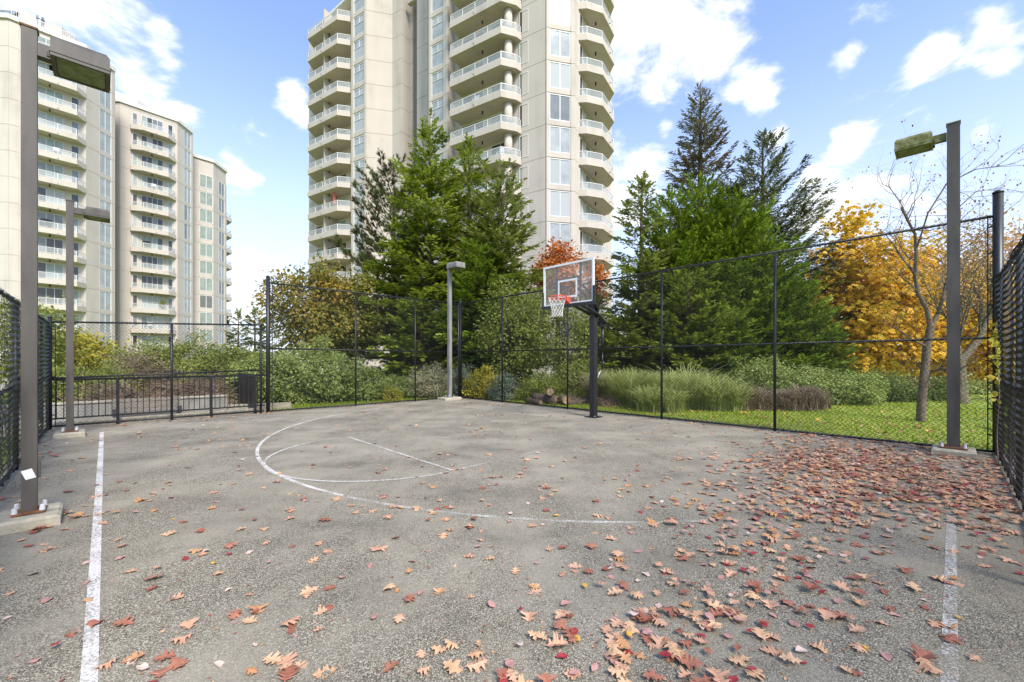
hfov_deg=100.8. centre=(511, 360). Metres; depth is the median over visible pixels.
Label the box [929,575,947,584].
fallen leaf
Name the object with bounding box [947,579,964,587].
fallen leaf
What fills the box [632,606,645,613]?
fallen leaf
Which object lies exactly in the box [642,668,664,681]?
fallen leaf
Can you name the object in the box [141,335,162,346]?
sliding door
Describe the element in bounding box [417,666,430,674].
fallen leaf
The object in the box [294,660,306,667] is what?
fallen leaf
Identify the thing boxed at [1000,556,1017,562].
fallen leaf
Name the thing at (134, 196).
window
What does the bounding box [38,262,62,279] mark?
sliding door
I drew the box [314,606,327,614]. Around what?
fallen leaf
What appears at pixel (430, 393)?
cream shrub
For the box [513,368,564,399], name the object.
undergrowth shrub
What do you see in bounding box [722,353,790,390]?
pale shrub
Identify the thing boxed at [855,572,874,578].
fallen leaf
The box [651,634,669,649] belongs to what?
fallen leaf
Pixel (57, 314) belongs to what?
sliding door
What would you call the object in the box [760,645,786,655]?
fallen leaf
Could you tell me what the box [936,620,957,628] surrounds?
fallen leaf
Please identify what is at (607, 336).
hemlock tree
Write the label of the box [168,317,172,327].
window
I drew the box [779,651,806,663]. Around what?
fallen leaf
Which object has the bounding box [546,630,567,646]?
fallen leaf
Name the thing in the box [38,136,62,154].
sliding door
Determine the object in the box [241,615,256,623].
fallen leaf
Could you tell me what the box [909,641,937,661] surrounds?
fallen leaf
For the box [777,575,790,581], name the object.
fallen leaf
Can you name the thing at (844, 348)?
cedar tree
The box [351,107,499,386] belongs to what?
cedar tree
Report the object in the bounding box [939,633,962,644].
fallen leaf
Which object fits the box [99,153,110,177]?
window
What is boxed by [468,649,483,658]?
fallen leaf
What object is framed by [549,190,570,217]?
window
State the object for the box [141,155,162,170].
sliding door
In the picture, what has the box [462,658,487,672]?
fallen leaf
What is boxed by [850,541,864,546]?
fallen leaf
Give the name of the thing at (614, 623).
fallen leaf
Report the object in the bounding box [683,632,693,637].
fallen leaf
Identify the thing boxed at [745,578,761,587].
fallen leaf
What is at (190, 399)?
retaining wall
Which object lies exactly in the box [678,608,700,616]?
fallen leaf
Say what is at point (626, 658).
fallen leaf
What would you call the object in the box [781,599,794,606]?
fallen leaf
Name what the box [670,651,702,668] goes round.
fallen leaf
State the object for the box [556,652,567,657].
fallen leaf
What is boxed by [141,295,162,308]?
sliding door
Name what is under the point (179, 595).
fallen leaf
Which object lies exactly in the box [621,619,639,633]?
fallen leaf
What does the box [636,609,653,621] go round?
fallen leaf
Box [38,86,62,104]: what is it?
sliding door
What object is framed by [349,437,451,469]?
free throw line
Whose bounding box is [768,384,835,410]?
grass clump
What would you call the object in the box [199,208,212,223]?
window
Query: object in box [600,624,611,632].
fallen leaf
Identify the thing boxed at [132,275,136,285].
window
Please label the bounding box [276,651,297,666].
fallen leaf
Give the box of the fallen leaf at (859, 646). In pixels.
[848,642,867,652]
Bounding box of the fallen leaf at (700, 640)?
[693,636,707,642]
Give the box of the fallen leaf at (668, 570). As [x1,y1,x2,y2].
[661,567,673,573]
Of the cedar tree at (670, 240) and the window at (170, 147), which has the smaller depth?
the cedar tree at (670, 240)
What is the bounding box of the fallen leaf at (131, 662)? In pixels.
[127,658,136,664]
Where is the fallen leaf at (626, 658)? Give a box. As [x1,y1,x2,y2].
[619,651,631,663]
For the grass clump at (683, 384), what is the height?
1.513 m
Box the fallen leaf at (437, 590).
[433,586,444,594]
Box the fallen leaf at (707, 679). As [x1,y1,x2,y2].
[702,672,716,681]
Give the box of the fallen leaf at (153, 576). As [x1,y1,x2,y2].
[144,574,160,579]
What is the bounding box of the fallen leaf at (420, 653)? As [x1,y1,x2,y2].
[415,649,425,657]
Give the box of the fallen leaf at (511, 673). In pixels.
[505,667,517,681]
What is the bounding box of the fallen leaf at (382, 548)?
[377,545,387,550]
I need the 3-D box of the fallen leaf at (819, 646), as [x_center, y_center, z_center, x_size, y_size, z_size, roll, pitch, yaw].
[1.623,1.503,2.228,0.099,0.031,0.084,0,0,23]
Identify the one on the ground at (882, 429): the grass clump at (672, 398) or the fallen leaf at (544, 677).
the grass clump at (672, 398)
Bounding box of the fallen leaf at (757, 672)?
[744,668,764,681]
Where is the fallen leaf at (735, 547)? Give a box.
[726,545,741,553]
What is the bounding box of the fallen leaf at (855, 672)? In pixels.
[850,670,867,676]
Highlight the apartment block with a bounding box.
[0,9,231,389]
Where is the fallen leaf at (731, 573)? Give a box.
[724,567,737,576]
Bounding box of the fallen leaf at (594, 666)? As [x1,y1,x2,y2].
[591,663,597,670]
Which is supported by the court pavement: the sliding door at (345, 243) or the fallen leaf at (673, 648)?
the fallen leaf at (673, 648)
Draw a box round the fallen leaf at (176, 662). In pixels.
[166,656,187,670]
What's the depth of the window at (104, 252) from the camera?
51.59 m
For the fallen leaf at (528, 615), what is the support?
on the court pavement
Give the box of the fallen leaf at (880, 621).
[874,620,892,625]
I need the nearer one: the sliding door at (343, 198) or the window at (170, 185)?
the sliding door at (343, 198)
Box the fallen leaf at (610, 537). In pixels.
[605,535,616,540]
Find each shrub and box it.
[366,372,419,398]
[378,386,404,400]
[403,362,456,398]
[439,362,476,395]
[460,364,500,398]
[483,371,524,400]
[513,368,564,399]
[542,358,604,396]
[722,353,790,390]
[761,363,861,402]
[796,368,890,405]
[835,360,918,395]
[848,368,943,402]
[909,375,976,401]
[968,376,1014,394]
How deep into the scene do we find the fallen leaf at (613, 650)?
2.17 m
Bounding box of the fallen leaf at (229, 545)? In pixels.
[223,542,237,548]
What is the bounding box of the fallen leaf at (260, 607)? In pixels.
[248,603,267,613]
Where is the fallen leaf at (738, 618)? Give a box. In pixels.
[733,616,745,620]
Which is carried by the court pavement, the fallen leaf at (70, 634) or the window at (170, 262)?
the fallen leaf at (70, 634)
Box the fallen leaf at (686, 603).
[679,601,692,606]
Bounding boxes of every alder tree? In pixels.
[464,273,559,391]
[529,294,600,385]
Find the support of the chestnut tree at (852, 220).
on the ground at (882, 429)
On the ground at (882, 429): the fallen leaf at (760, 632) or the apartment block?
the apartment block
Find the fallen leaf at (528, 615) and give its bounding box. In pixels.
[520,610,537,621]
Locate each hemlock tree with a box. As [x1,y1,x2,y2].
[364,290,477,389]
[586,310,663,380]
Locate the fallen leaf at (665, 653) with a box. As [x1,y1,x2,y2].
[658,651,671,656]
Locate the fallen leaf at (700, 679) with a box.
[689,675,705,681]
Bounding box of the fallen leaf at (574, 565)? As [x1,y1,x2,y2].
[568,562,581,567]
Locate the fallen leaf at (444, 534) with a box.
[438,531,449,537]
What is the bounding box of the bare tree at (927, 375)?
[839,120,1023,421]
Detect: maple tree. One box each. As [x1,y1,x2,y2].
[0,296,97,402]
[10,324,131,388]
[245,252,364,367]
[303,266,392,372]
[530,235,588,372]
[582,256,613,304]
[886,225,1023,390]
[923,249,1023,388]
[960,224,1022,323]
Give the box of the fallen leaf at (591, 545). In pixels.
[586,543,596,547]
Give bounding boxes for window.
[71,97,78,110]
[71,121,78,134]
[71,145,78,159]
[71,169,78,183]
[71,194,78,207]
[74,218,78,231]
[74,242,78,255]
[74,266,78,279]
[74,290,78,303]
[99,90,110,110]
[99,107,110,132]
[99,130,110,155]
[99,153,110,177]
[99,176,110,199]
[99,199,110,221]
[99,222,110,243]
[99,245,110,266]
[99,267,110,288]
[99,290,110,310]
[99,313,110,332]
[99,336,110,354]
[132,112,136,124]
[132,133,136,144]
[132,153,136,164]
[132,173,136,184]
[132,193,136,205]
[132,214,136,225]
[132,234,136,245]
[132,254,136,265]
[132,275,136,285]
[132,295,136,306]
[132,315,136,326]
[132,335,136,346]
[168,124,172,135]
[168,144,172,155]
[168,163,172,174]
[168,182,172,193]
[168,202,172,212]
[168,221,172,232]
[168,240,172,251]
[168,259,172,270]
[168,279,172,289]
[168,298,172,308]
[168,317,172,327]
[184,130,190,149]
[184,149,190,167]
[184,167,190,186]
[184,186,190,204]
[184,204,190,222]
[184,223,190,240]
[184,242,190,258]
[184,260,190,277]
[184,279,190,295]
[184,297,190,313]
[184,316,190,331]
[199,173,212,189]
[199,191,212,206]
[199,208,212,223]
[199,225,212,240]
[199,243,212,257]
[199,260,212,274]
[199,277,212,291]
[199,295,212,308]
[199,312,212,325]
[199,329,212,342]
[219,181,223,196]
[219,198,223,213]
[219,215,223,229]
[219,231,223,245]
[219,248,223,262]
[219,264,223,278]
[219,281,223,294]
[219,298,223,311]
[219,314,223,327]
[219,331,223,343]
[354,0,363,12]
[354,13,363,36]
[354,37,363,60]
[354,62,363,84]
[354,86,363,108]
[354,110,363,132]
[354,135,363,156]
[354,159,363,180]
[354,183,363,204]
[354,209,363,227]
[354,232,363,252]
[354,258,362,276]
[432,0,442,12]
[432,13,442,40]
[432,41,442,68]
[432,69,442,95]
[432,98,442,123]
[432,127,442,150]
[432,154,442,174]
[519,8,527,33]
[519,40,527,64]
[519,71,527,95]
[519,103,527,126]
[519,134,527,157]
[519,166,527,188]
[549,0,570,25]
[549,29,570,57]
[549,61,570,89]
[549,93,570,121]
[549,125,570,153]
[549,158,570,185]
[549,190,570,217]
[549,222,570,248]
[549,319,570,343]
[579,13,582,32]
[579,44,582,63]
[579,75,582,94]
[579,106,582,125]
[579,137,582,157]
[579,168,582,188]
[579,199,582,220]
[579,230,582,251]
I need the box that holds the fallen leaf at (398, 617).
[394,612,404,622]
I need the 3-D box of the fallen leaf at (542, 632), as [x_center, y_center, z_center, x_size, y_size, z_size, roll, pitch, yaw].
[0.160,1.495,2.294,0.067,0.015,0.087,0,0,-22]
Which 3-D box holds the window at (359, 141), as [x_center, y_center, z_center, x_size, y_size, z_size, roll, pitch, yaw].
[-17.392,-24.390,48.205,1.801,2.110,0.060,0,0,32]
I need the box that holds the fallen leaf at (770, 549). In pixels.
[761,545,777,551]
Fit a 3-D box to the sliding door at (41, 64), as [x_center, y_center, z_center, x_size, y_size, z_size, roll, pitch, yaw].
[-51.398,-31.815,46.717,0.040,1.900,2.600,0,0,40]
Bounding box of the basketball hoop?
[542,257,606,417]
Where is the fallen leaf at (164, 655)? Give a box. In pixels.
[150,649,175,660]
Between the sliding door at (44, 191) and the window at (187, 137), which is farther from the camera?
the window at (187, 137)
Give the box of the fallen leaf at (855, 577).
[848,573,862,579]
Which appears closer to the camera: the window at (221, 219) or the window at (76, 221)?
the window at (76, 221)
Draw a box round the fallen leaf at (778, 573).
[772,571,787,579]
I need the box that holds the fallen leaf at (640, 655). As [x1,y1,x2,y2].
[633,652,646,659]
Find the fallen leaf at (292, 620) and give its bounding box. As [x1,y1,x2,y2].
[276,615,299,626]
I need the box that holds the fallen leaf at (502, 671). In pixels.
[495,667,509,680]
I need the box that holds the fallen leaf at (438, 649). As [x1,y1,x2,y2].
[431,645,445,654]
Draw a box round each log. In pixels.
[524,397,542,403]
[531,393,557,403]
[546,388,554,395]
[557,395,569,404]
[571,396,589,402]
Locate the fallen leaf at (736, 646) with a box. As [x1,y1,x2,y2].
[733,643,743,649]
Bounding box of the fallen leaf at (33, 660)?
[28,657,40,662]
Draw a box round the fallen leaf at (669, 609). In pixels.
[659,606,678,618]
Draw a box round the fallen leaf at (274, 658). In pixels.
[260,651,282,663]
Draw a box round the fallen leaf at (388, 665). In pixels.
[381,660,398,673]
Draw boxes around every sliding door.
[38,36,49,45]
[38,60,62,79]
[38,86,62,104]
[38,111,62,130]
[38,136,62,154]
[38,161,62,179]
[38,186,62,204]
[38,211,62,229]
[38,237,62,254]
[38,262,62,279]
[38,287,62,304]
[38,313,62,327]
[141,115,162,130]
[141,135,162,151]
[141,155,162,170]
[141,175,162,190]
[141,195,162,210]
[141,215,162,230]
[141,235,162,249]
[141,255,162,269]
[141,275,162,289]
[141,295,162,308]
[141,315,162,328]
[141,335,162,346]
[316,203,323,210]
[316,225,323,233]
[316,247,323,257]
[336,105,346,110]
[336,150,346,158]
[336,196,346,205]
[336,265,346,276]
[337,219,346,229]
[337,242,346,253]
[338,128,346,133]
[338,173,346,181]
[462,119,483,133]
[463,1,483,13]
[463,31,483,43]
[463,60,483,73]
[463,90,483,103]
[463,181,483,194]
[465,149,483,161]
[491,21,503,29]
[491,81,503,92]
[491,112,503,123]
[491,142,503,155]
[585,23,591,33]
[585,53,592,64]
[585,83,594,96]
[585,113,596,127]
[585,143,598,158]
[585,174,598,190]
[585,204,598,221]
[585,234,598,252]
[585,264,597,282]
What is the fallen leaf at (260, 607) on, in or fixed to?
on the court pavement
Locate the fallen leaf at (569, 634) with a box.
[562,626,577,637]
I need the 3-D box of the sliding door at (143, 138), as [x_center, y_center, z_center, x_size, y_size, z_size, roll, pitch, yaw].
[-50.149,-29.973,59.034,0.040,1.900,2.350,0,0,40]
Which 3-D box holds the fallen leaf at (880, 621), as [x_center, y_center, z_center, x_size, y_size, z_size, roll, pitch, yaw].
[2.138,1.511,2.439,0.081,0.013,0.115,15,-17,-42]
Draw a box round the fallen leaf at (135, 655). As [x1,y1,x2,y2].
[121,650,148,663]
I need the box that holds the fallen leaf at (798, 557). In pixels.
[788,554,805,559]
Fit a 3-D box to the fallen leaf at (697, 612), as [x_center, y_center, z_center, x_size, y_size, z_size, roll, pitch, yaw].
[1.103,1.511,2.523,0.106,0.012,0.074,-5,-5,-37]
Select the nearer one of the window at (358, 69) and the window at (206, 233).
the window at (358, 69)
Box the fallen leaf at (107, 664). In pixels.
[94,657,116,668]
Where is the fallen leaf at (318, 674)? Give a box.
[312,664,339,678]
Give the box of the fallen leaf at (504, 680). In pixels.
[499,673,507,681]
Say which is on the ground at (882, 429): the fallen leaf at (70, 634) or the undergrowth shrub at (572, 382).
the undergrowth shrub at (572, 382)
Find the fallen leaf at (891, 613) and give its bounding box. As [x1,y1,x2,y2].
[888,611,903,616]
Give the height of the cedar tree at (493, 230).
13.076 m
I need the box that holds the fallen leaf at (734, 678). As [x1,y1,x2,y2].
[728,675,738,681]
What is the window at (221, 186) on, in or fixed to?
in the apartment block
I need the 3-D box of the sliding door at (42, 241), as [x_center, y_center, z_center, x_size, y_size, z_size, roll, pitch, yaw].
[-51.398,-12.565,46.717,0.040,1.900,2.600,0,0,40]
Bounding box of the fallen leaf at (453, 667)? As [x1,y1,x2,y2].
[443,659,462,673]
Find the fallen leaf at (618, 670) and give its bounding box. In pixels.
[608,666,627,677]
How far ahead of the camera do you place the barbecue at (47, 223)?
46.11 m
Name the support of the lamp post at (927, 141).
on the court pavement
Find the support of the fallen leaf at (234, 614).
on the court pavement
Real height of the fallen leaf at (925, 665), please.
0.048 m
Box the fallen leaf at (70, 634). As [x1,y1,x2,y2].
[63,630,76,637]
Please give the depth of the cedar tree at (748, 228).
19.04 m
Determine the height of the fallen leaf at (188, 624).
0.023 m
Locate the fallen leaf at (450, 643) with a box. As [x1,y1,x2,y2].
[445,639,457,649]
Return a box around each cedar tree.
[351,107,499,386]
[407,132,514,376]
[421,236,542,389]
[446,156,565,383]
[556,294,621,385]
[581,170,688,378]
[624,183,738,376]
[626,256,749,391]
[656,163,772,372]
[679,297,767,386]
[682,184,811,373]
[725,211,844,383]
[761,277,851,384]
[794,304,860,377]
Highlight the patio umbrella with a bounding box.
[332,191,336,205]
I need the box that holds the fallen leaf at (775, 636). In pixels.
[768,633,782,641]
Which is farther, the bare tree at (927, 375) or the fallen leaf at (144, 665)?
the bare tree at (927, 375)
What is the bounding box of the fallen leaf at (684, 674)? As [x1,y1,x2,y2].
[677,665,694,677]
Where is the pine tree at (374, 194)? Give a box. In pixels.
[315,146,453,374]
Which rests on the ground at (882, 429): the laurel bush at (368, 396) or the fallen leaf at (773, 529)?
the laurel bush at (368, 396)
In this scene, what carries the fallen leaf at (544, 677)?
on the court pavement
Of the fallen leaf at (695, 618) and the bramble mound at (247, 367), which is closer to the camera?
the fallen leaf at (695, 618)
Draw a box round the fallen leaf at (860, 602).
[850,594,871,604]
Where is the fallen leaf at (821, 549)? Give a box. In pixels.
[815,546,827,550]
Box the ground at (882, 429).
[0,361,1023,463]
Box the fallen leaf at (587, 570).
[583,568,593,573]
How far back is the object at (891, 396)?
15.33 m
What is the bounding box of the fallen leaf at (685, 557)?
[677,554,688,561]
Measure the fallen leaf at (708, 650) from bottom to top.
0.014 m
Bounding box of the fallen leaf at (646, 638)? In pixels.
[640,633,653,642]
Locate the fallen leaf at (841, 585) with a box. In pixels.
[832,580,851,591]
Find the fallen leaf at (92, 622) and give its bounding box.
[85,619,103,628]
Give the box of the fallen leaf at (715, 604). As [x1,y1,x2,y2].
[705,599,724,609]
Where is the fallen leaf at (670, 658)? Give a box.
[666,656,674,662]
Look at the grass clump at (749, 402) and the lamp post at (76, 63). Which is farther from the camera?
the grass clump at (749, 402)
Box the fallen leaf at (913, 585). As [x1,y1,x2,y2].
[905,581,921,591]
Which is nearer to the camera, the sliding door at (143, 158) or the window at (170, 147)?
the sliding door at (143, 158)
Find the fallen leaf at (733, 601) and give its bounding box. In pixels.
[728,598,739,603]
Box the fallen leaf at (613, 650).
[604,643,622,656]
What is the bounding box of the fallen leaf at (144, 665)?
[136,662,148,669]
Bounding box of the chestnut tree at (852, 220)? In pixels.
[802,200,961,379]
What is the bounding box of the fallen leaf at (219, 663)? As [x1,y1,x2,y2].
[214,660,223,666]
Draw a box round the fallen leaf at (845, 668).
[840,665,852,672]
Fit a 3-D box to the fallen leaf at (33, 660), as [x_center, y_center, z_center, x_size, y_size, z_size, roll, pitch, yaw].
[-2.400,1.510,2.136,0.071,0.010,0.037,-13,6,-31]
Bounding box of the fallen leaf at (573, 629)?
[571,627,578,634]
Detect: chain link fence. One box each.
[0,287,49,486]
[47,315,264,429]
[266,275,459,412]
[459,189,1003,454]
[994,234,1023,509]
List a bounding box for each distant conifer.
[222,308,253,373]
[227,317,239,368]
[239,306,270,362]
[256,320,286,363]
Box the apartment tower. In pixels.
[308,0,613,380]
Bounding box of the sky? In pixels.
[0,0,1023,356]
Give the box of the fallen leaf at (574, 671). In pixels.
[569,669,578,674]
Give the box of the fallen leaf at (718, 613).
[708,605,724,615]
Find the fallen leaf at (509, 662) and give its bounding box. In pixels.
[505,659,513,666]
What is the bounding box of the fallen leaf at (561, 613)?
[554,609,566,618]
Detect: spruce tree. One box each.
[620,80,759,357]
[706,127,875,360]
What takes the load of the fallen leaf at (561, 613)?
on the court pavement
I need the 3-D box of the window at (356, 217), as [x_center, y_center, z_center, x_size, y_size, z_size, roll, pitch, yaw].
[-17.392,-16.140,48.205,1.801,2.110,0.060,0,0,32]
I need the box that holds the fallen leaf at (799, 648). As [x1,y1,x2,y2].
[795,645,806,651]
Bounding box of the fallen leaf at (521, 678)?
[510,673,529,681]
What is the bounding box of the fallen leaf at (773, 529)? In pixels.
[766,528,778,531]
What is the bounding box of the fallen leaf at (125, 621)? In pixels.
[112,614,133,625]
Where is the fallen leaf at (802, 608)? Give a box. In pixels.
[795,605,810,613]
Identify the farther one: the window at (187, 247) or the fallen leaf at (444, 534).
the window at (187, 247)
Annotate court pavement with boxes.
[0,398,1023,681]
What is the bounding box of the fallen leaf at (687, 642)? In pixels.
[677,639,692,649]
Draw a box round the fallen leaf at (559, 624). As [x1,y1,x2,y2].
[553,618,567,628]
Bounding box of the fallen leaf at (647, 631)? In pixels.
[642,628,655,633]
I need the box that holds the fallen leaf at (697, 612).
[693,610,703,616]
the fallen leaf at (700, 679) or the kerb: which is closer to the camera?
the fallen leaf at (700, 679)
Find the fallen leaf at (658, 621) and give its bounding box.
[652,615,668,625]
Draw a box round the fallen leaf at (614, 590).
[607,586,623,594]
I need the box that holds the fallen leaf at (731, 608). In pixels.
[727,605,741,614]
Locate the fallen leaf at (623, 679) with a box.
[618,676,632,681]
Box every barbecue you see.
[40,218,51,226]
[142,241,150,247]
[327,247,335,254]
[488,54,499,62]
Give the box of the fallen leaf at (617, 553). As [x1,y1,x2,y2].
[612,550,622,556]
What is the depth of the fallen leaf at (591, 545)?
3.42 m
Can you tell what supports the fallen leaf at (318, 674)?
on the court pavement
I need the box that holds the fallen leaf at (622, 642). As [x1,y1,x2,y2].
[614,634,630,648]
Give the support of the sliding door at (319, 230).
in the apartment tower
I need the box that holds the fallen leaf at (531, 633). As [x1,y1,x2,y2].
[528,630,546,640]
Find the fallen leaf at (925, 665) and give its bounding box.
[915,656,943,674]
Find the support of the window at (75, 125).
in the apartment block
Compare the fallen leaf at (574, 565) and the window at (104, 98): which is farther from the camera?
the window at (104, 98)
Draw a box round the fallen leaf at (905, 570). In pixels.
[896,564,912,572]
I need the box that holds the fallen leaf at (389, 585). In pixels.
[383,582,395,589]
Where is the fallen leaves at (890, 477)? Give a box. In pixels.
[0,401,1023,681]
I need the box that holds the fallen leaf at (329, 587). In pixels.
[323,583,336,590]
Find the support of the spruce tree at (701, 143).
on the ground at (882, 429)
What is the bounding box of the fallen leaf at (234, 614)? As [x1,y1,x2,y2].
[228,609,242,619]
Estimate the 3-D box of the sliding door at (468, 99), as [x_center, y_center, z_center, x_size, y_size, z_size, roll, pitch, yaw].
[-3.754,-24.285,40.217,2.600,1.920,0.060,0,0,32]
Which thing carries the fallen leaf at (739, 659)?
on the court pavement
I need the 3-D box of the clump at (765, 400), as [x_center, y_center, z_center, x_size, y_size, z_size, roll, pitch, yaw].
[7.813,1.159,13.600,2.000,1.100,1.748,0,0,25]
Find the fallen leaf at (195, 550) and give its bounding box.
[189,548,201,553]
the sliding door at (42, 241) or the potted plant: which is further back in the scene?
the potted plant
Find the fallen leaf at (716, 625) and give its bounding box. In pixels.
[706,618,722,627]
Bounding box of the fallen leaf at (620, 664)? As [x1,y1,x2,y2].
[615,661,629,669]
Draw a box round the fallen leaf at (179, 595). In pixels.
[168,590,183,599]
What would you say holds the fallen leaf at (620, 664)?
on the court pavement
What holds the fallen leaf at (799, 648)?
on the court pavement
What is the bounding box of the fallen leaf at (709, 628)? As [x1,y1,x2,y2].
[701,619,715,630]
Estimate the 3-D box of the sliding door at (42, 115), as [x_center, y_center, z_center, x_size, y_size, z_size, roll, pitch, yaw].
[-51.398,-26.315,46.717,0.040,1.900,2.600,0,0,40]
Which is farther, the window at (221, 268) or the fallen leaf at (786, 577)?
the window at (221, 268)
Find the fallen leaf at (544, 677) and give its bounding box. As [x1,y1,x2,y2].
[537,669,556,681]
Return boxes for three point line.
[255,408,377,495]
[343,496,706,522]
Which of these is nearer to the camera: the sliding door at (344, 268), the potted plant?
the sliding door at (344, 268)
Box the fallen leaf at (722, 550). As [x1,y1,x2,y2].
[716,548,730,553]
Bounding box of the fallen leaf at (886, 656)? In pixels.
[881,651,891,660]
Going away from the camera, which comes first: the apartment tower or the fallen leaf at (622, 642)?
the fallen leaf at (622, 642)
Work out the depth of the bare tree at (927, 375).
10.51 m
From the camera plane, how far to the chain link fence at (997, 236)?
8.96 m
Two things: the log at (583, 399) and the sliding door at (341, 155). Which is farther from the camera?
the sliding door at (341, 155)
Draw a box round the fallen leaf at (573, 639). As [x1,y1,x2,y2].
[568,637,577,642]
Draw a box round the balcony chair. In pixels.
[496,147,503,153]
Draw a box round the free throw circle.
[262,437,447,481]
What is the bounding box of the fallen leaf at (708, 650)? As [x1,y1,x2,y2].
[704,647,711,653]
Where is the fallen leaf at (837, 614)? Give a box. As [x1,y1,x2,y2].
[829,610,848,619]
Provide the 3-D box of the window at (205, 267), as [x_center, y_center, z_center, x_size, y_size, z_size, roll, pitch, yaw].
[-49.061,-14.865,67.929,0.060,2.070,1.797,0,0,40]
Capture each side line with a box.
[80,432,103,681]
[940,512,958,681]
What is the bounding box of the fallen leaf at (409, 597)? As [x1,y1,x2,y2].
[403,593,414,600]
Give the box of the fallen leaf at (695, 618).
[689,615,700,621]
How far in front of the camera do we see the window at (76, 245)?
48.51 m
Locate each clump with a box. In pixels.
[568,368,634,397]
[582,367,677,406]
[623,382,696,412]
[628,362,745,409]
[689,372,759,411]
[742,387,786,410]
[745,381,787,410]
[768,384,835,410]
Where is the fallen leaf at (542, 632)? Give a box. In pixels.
[535,631,547,639]
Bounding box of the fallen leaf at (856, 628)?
[848,623,865,631]
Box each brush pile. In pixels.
[57,367,167,401]
[76,345,194,396]
[152,366,238,403]
[541,389,589,404]
[598,394,621,407]
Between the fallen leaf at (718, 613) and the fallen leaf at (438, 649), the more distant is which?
the fallen leaf at (718, 613)
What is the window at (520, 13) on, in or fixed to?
in the apartment tower
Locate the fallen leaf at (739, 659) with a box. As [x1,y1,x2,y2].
[729,654,749,666]
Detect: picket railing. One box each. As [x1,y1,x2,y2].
[52,374,264,423]
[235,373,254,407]
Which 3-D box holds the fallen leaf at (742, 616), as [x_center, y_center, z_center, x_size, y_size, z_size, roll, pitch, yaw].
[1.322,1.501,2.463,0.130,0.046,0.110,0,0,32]
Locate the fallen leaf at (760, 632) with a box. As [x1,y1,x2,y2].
[751,627,769,641]
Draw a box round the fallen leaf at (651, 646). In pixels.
[648,643,656,650]
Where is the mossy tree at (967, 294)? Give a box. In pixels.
[869,204,1023,403]
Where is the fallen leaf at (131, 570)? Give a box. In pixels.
[121,568,137,573]
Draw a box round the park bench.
[113,396,181,417]
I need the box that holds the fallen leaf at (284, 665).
[278,662,288,669]
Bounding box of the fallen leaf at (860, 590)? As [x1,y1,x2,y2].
[852,588,867,594]
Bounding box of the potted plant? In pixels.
[158,296,165,309]
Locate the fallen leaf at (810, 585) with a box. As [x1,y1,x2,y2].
[801,578,820,589]
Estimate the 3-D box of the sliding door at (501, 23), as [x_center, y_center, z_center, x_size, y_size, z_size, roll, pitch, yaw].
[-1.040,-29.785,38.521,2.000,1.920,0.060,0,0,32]
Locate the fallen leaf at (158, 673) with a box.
[148,668,171,678]
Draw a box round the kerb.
[3,408,259,436]
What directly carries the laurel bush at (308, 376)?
on the ground at (882, 429)
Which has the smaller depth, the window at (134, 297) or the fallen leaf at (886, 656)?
the fallen leaf at (886, 656)
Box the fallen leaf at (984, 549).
[980,546,995,554]
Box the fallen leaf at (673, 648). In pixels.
[663,640,684,657]
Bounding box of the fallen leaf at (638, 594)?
[630,591,643,598]
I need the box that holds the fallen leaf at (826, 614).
[815,607,835,619]
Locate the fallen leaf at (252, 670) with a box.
[245,667,256,674]
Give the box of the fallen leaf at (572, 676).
[564,667,581,679]
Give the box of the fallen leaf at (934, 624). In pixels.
[927,619,946,627]
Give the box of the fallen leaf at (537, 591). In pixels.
[527,588,540,594]
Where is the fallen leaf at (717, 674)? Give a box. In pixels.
[705,663,730,681]
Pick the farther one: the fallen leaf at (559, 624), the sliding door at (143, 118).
the sliding door at (143, 118)
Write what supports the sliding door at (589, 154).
in the apartment tower
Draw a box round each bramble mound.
[39,363,95,402]
[61,356,154,401]
[89,334,184,392]
[132,328,229,395]
[180,339,265,392]
[218,351,283,402]
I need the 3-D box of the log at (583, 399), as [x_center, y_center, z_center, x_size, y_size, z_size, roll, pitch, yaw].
[2.336,1.435,15.200,1.234,0.311,0.256,0,0,14]
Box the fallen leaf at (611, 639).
[604,631,619,645]
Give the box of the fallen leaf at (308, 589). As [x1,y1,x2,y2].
[300,585,318,594]
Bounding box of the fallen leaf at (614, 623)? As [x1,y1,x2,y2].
[610,618,624,626]
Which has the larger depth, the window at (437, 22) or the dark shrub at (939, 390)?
the window at (437, 22)
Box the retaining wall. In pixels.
[0,394,290,424]
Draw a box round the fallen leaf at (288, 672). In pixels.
[276,665,300,681]
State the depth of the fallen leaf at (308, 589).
2.78 m
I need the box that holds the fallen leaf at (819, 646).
[809,640,828,653]
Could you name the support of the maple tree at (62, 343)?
on the ground at (882, 429)
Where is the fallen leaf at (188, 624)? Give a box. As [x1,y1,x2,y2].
[180,616,197,628]
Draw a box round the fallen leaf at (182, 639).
[170,632,194,644]
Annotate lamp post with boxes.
[0,21,110,535]
[53,199,109,438]
[437,261,464,400]
[894,120,976,459]
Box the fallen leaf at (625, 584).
[618,580,629,589]
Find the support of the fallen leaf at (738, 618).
on the fallen leaf at (742, 616)
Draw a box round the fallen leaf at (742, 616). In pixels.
[729,609,747,623]
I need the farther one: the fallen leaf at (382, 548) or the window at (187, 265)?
the window at (187, 265)
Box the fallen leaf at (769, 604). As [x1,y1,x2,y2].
[761,599,776,608]
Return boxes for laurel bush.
[243,350,306,403]
[258,334,369,403]
[331,363,388,401]
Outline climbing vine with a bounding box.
[986,322,1004,464]
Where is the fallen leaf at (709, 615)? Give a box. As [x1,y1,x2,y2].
[705,612,714,619]
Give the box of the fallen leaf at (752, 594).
[743,590,759,600]
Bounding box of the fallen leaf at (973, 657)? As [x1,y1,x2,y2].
[968,653,981,662]

